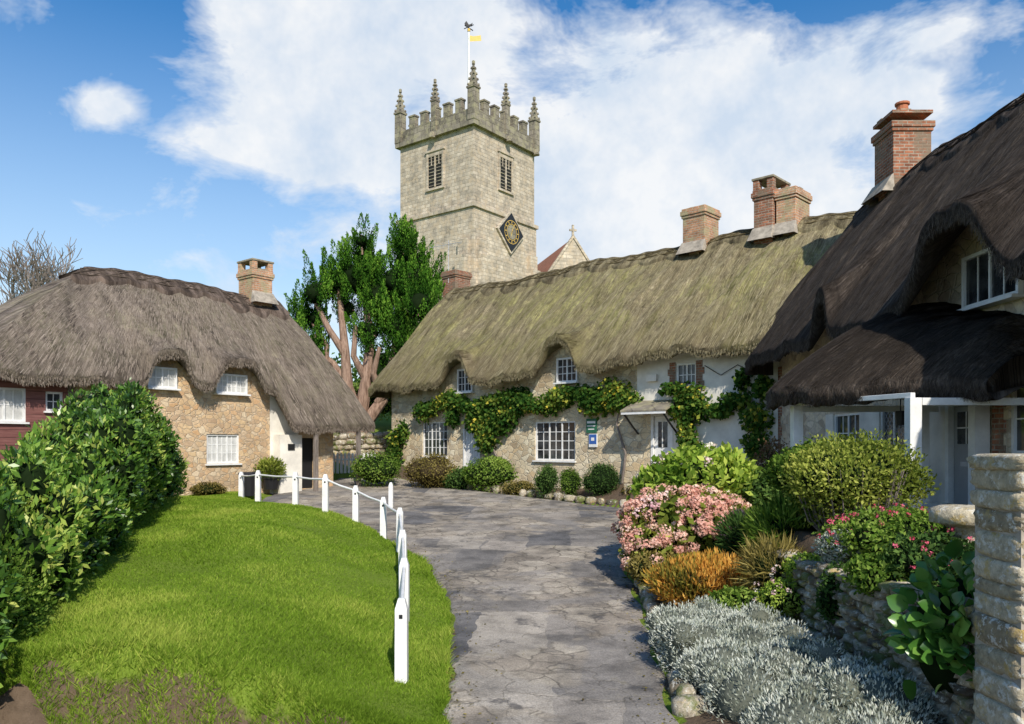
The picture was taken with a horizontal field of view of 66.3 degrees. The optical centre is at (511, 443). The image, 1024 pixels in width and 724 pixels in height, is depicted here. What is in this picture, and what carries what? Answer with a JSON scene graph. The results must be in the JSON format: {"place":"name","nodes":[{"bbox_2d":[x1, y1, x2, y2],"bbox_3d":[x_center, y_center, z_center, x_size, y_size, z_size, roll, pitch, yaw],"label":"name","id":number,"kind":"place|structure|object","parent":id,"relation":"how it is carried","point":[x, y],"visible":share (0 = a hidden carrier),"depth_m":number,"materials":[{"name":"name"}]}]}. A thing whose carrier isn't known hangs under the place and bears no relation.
{"place":"outdoors","nodes":[
{"label":"outdoors","id":0,"kind":"place"},
{"bbox_2d":[0,383,938,723],"bbox_3d":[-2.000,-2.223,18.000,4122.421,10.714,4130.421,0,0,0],"label":"ground","id":1,"kind":"structure","parent":0,"point":[16,705],"depth_m":7.54,"materials":[{"name":"green plant"}]},
{"bbox_2d":[0,244,61,297],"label":"bare tree","id":2,"kind":"object","parent":1,"relation":"on","point":[13,280],"visible":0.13,"depth_m":40.51,"materials":[{"name":"plant"}]},
{"bbox_2d":[0,477,64,668],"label":"privet bush","id":3,"kind":"object","parent":1,"relation":"on","point":[28,585],"visible":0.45,"depth_m":7.26,"materials":[{"name":"green plant"}]},
{"bbox_2d":[0,228,82,303],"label":"bare tree","id":4,"kind":"object","parent":1,"relation":"on","point":[33,284],"visible":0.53,"depth_m":39.17,"materials":[{"name":"brown plant"}]},
{"bbox_2d":[17,253,74,294],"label":"bare tree","id":5,"kind":"object","parent":1,"relation":"on","point":[60,273],"visible":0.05,"depth_m":41.95,"materials":[{"name":"plant"}]},
{"bbox_2d":[0,378,189,687],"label":"laurel hedge","id":6,"kind":"object","parent":1,"relation":"on","point":[98,471],"visible":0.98,"depth_m":10.67,"materials":[{"name":"green plant"}]},
{"bbox_2d":[0,258,374,494],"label":"thatched cottage","id":7,"kind":"structure","parent":1,"relation":"on","point":[247,377],"depth_m":23.85,"materials":[{"name":"plant"}]},
{"bbox_2d":[0,367,250,465],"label":"windows","id":8,"kind":"structure","parent":7,"relation":"in","point":[221,448],"depth_m":22.69,"materials":[{"name":"white paint"}]},
{"bbox_2d":[189,480,228,495],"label":"plant","id":9,"kind":"object","parent":1,"relation":"on","point":[209,487],"visible":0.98,"depth_m":22.81,"materials":[{"name":"green plant"}]},
{"bbox_2d":[0,491,460,723],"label":"lawn grass","id":10,"kind":"structure","parent":1,"relation":"on","point":[166,639],"depth_m":8.15,"materials":[{"name":"green plant"}]},
{"bbox_2d":[238,472,255,495],"bbox_3d":[-7.900,1.195,23.400,0.541,0.710,0.541,0,0,0],"label":"waste bin","id":11,"kind":"object","parent":1,"relation":"on","point":[249,486],"visible":0.66,"depth_m":23.22,"materials":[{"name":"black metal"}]},
{"bbox_2d":[253,455,286,489],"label":"potted plant","id":12,"kind":"object","parent":1,"relation":"on","point":[266,464],"visible":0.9,"depth_m":24.79,"materials":[{"name":"green plant"}]},
{"bbox_2d":[238,470,409,683],"bbox_3d":[-3.463,1.565,15.251,2.093,1.834,15.874,0,0,-24],"label":"white post fence","id":13,"kind":"object","parent":1,"relation":"on","point":[402,613],"visible":0.84,"depth_m":12.17,"materials":[{"name":"paint"}]},
{"bbox_2d":[333,452,375,472],"bbox_3d":[-6.456,0.860,29.969,2.499,1.080,0.096,0,0,-17],"label":"white picket fence","id":14,"kind":"object","parent":1,"relation":"on","point":[337,459],"visible":0.28,"depth_m":29.93,"materials":[{"name":"paint"}]},
{"bbox_2d":[329,342,390,382],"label":"distant trees","id":15,"kind":"object","parent":1,"relation":"on","point":[354,374],"visible":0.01,"depth_m":90.38,"materials":[{"name":"green plant"}]},
{"bbox_2d":[333,431,390,455],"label":"churchyard wall","id":16,"kind":"structure","parent":1,"relation":"on","point":[340,443],"depth_m":33.65,"materials":[{"name":"beige stone"}]},
{"bbox_2d":[284,212,447,445],"bbox_3d":[-6.811,-4.602,36.075,7.801,11.522,4.119,0,0,0],"label":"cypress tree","id":17,"kind":"object","parent":1,"relation":"on","point":[398,295],"visible":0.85,"depth_m":35.44,"materials":[{"name":"green plant"}]},
{"bbox_2d":[353,382,391,420],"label":"churchyard hedge","id":18,"kind":"object","parent":1,"relation":"on","point":[387,408],"visible":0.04,"depth_m":39.58,"materials":[{"name":"green plant"}]},
{"bbox_2d":[347,450,405,487],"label":"clipped shrub","id":19,"kind":"object","parent":1,"relation":"on","point":[377,468],"visible":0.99,"depth_m":26.84,"materials":[{"name":"green plant"}]},
{"bbox_2d":[402,451,457,487],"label":"olive shrub","id":20,"kind":"object","parent":1,"relation":"on","point":[431,470],"visible":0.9,"depth_m":26.61,"materials":[{"name":"green plant"}]},
{"bbox_2d":[440,465,477,489],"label":"green shrub","id":21,"kind":"object","parent":1,"relation":"on","point":[455,480],"visible":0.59,"depth_m":26.29,"materials":[{"name":"green plant"}]},
{"bbox_2d":[394,21,540,316],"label":"village church","id":22,"kind":"structure","parent":1,"relation":"on","point":[467,178],"depth_m":60.20,"materials":[{"name":"stone"}]},
{"bbox_2d":[425,146,444,191],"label":"belfry window","id":23,"kind":"structure","parent":22,"relation":"in","point":[435,157],"depth_m":60.26,"materials":[{"name":"stone"}]},
{"bbox_2d":[497,149,514,195],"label":"belfry window","id":24,"kind":"structure","parent":22,"relation":"in","point":[505,160],"depth_m":60.95,"materials":[{"name":"stone"}]},
{"bbox_2d":[460,454,518,491],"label":"green shrub","id":25,"kind":"object","parent":1,"relation":"on","point":[490,471],"visible":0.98,"depth_m":25.59,"materials":[{"name":"green plant"}]},
{"bbox_2d":[499,479,536,495],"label":"trailing shrub","id":26,"kind":"object","parent":1,"relation":"on","point":[515,486],"visible":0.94,"depth_m":24.95,"materials":[{"name":"green plant"}]},
{"bbox_2d":[533,463,558,498],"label":"clipped shrub","id":27,"kind":"object","parent":1,"relation":"on","point":[546,480],"visible":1,"depth_m":23.83,"materials":[{"name":"green plant"}]},
{"bbox_2d":[537,225,588,271],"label":"church chancel","id":28,"kind":"structure","parent":1,"relation":"on","point":[570,252],"depth_m":64.01,"materials":[{"name":"stone"}]},
{"bbox_2d":[558,467,582,495],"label":"clipped shrub","id":29,"kind":"object","parent":1,"relation":"on","point":[570,481],"visible":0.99,"depth_m":23.66,"materials":[{"name":"green plant"}]},
{"bbox_2d":[440,484,708,717],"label":"bed edging stones","id":30,"kind":"object","parent":1,"relation":"on","point":[687,701],"visible":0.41,"depth_m":10.11,"materials":[{"name":"beige stone"}]},
{"bbox_2d":[581,461,621,496],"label":"clipped shrub","id":31,"kind":"object","parent":1,"relation":"on","point":[601,478],"visible":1,"depth_m":23.10,"materials":[{"name":"green plant"}]},
{"bbox_2d":[367,174,855,493],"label":"thatched cottage","id":32,"kind":"structure","parent":1,"relation":"on","point":[702,303],"depth_m":25.01,"materials":[{"name":"plant"}]},
{"bbox_2d":[423,357,695,462],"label":"windows","id":33,"kind":"structure","parent":32,"relation":"in","point":[555,440],"depth_m":25.98,"materials":[{"name":"white paint"}]},
{"bbox_2d":[463,413,672,493],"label":"doors","id":34,"kind":"structure","parent":32,"relation":"in","point":[661,430],"depth_m":23.19,"materials":[{"name":"white paint"}]},
{"bbox_2d":[385,366,774,483],"bbox_3d":[0.827,-0.353,26.075,16.556,3.522,0.736,0,0,44],"label":"climbing vine","id":35,"kind":"object","parent":32,"relation":"attached to","point":[610,398],"visible":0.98,"depth_m":24.26,"materials":[{"name":"green plant"}]},
{"bbox_2d":[620,482,631,495],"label":"plant","id":36,"kind":"object","parent":1,"relation":"on","point":[623,490],"visible":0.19,"depth_m":22.47,"materials":[{"name":"green plant"}]},
{"bbox_2d":[624,548,680,584],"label":"green shrub","id":37,"kind":"object","parent":1,"relation":"on","point":[639,562],"visible":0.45,"depth_m":11.82,"materials":[{"name":"green plant"}]},
{"bbox_2d":[610,441,762,582],"bbox_3d":[3.051,1.110,13.012,2.798,2.335,2.679,0,0,0],"label":"hydrangea bush","id":38,"kind":"object","parent":1,"relation":"on","point":[673,505],"visible":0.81,"depth_m":12.42,"materials":[{"name":"pink plant"}]},
{"bbox_2d":[641,547,762,608],"bbox_3d":[2.654,1.852,10.627,1.838,0.918,1.324,0,0,0],"label":"orange heather","id":39,"kind":"object","parent":1,"relation":"on","point":[685,578],"visible":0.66,"depth_m":10.30,"materials":[{"name":"orange plant"}]},
{"bbox_2d":[703,585,768,610],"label":"mixed perennial","id":40,"kind":"object","parent":1,"relation":"on","point":[732,597],"visible":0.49,"depth_m":9.36,"materials":[{"name":"green plant"}]},
{"bbox_2d":[708,504,776,553],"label":"fern clump","id":41,"kind":"object","parent":1,"relation":"on","point":[732,521],"visible":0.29,"depth_m":11.36,"materials":[{"name":"green plant"}]},
{"bbox_2d":[736,469,786,509],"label":"green shrub","id":42,"kind":"object","parent":1,"relation":"on","point":[759,487],"visible":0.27,"depth_m":12.65,"materials":[{"name":"green plant"}]},
{"bbox_2d":[728,530,808,595],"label":"dry grass clump","id":43,"kind":"object","parent":1,"relation":"on","point":[763,564],"visible":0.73,"depth_m":9.51,"materials":[{"name":"beige plant"}]},
{"bbox_2d":[751,436,789,470],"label":"twiggy shrub","id":44,"kind":"object","parent":1,"relation":"on","point":[771,452],"visible":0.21,"depth_m":15.13,"materials":[{"name":"black plant"}]},
{"bbox_2d":[752,564,804,619],"bbox_3d":[3.103,1.716,8.996,0.677,0.673,0.672,0,0,0],"label":"valerian","id":45,"kind":"object","parent":1,"relation":"on","point":[778,595],"visible":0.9,"depth_m":8.87,"materials":[{"name":"green plant"}]},
{"bbox_2d":[733,488,829,568],"bbox_3d":[3.621,1.198,10.287,1.359,1.272,1.252,0,0,0],"label":"fern clump","id":46,"kind":"object","parent":1,"relation":"on","point":[766,521],"visible":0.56,"depth_m":10.11,"materials":[{"name":"green plant"}]},
{"bbox_2d":[644,595,946,723],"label":"silver santolina","id":47,"kind":"object","parent":1,"relation":"on","point":[754,663],"visible":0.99,"depth_m":6.76,"materials":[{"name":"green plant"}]},
{"bbox_2d":[779,551,822,584],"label":"trailing plant","id":48,"kind":"object","parent":1,"relation":"on","point":[810,556],"visible":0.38,"depth_m":8.96,"materials":[{"name":"green plant"}]},
{"bbox_2d":[760,437,846,503],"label":"variegated shrub","id":49,"kind":"object","parent":1,"relation":"on","point":[777,461],"visible":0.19,"depth_m":10.75,"materials":[{"name":"green plant"}]},
{"bbox_2d":[811,529,862,563],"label":"silver shrub","id":50,"kind":"object","parent":1,"relation":"on","point":[829,553],"visible":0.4,"depth_m":8.22,"materials":[{"name":"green plant"}]},
{"bbox_2d":[777,427,941,532],"bbox_3d":[4.205,0.575,9.621,1.888,1.571,1.715,0,0,0],"label":"rounded escallonia bush","id":51,"kind":"object","parent":1,"relation":"on","point":[866,475],"visible":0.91,"depth_m":9.22,"materials":[{"name":"green plant"}]},
{"bbox_2d":[758,548,975,723],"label":"drystone retaining wall","id":52,"kind":"structure","parent":1,"relation":"on","point":[862,625],"depth_m":7.05,"materials":[{"name":"grey stone"}]},
{"bbox_2d":[815,558,845,628],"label":"trailing plant","id":53,"kind":"object","parent":52,"relation":"on","point":[827,603],"visible":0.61,"depth_m":7.83,"materials":[{"name":"green plant"}]},
{"bbox_2d":[836,551,910,599],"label":"trailing plant","id":54,"kind":"object","parent":52,"relation":"on","point":[866,570],"visible":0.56,"depth_m":6.96,"materials":[{"name":"green plant"}]},
{"bbox_2d":[811,503,949,560],"bbox_3d":[3.961,0.947,8.169,1.492,0.686,1.365,0,0,0],"label":"fuchsia shrub","id":55,"kind":"object","parent":1,"relation":"on","point":[874,530],"visible":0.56,"depth_m":7.91,"materials":[{"name":"green plant"}]},
{"bbox_2d":[744,93,1023,510],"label":"thatched cottage","id":56,"kind":"structure","parent":1,"relation":"on","point":[900,311],"depth_m":12.40,"materials":[{"name":"plant"}]},
{"bbox_2d":[835,248,1023,456],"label":"windows","id":57,"kind":"structure","parent":56,"relation":"in","point":[981,288],"depth_m":11.58,"materials":[{"name":"white paint"}]},
{"bbox_2d":[876,405,989,510],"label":"front door","id":58,"kind":"structure","parent":56,"relation":"in","point":[967,427],"depth_m":12.24,"materials":[{"name":"white paint"}]},
{"bbox_2d":[877,525,974,586],"bbox_3d":[3.739,1.001,6.910,1.041,0.565,0.954,0,0,0],"label":"fuchsia shrub","id":59,"kind":"object","parent":1,"relation":"on","point":[931,545],"visible":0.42,"depth_m":6.74,"materials":[{"name":"green plant"}]},
{"bbox_2d":[882,539,974,699],"bbox_3d":[3.278,1.323,5.697,1.058,1.283,0.914,0,0,0],"label":"bergenia plant","id":60,"kind":"object","parent":1,"relation":"on","point":[931,641],"visible":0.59,"depth_m":5.64,"materials":[{"name":"green plant"}]},
{"bbox_2d":[928,504,974,542],"bbox_3d":[4.048,0.932,7.000,0.574,0.775,0.570,0,0,0],"label":"staddle stone","id":61,"kind":"object","parent":1,"relation":"on","point":[960,518],"visible":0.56,"depth_m":6.88,"materials":[{"name":"beige stone"}]},
{"bbox_2d":[966,453,1023,723],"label":"stone gate pier","id":62,"kind":"structure","parent":1,"relation":"on","point":[997,501],"depth_m":5.00,"materials":[{"name":"beige stone"}]},
{"bbox_2d":[262,478,678,723],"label":"lane path","id":63,"kind":"structure","parent":0,"point":[539,573],"depth_m":11.27,"materials":[{"name":"grey stone"}]},
{"bbox_2d":[388,482,392,507],"bbox_3d":[-3.400,1.440,22.000,0.127,0.720,0.127,0,0,0],"label":"white bollard post","id":64,"kind":"object","parent":63,"relation":"on","point":[390,495],"visible":0.85,"depth_m":21.94,"materials":[{"name":"paint"}]},
{"bbox_2d":[407,526,677,723],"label":"fallen leaves","id":65,"kind":"object","parent":63,"relation":"on","point":[498,645],"visible":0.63,"depth_m":8.85,"materials":[{"name":"brown plant"}]},
{"bbox_2d":[0,0,1023,380],"label":"sky","id":66,"kind":"structure","parent":0,"point":[185,140],"materials":[{"name":"blue"}]}
]}

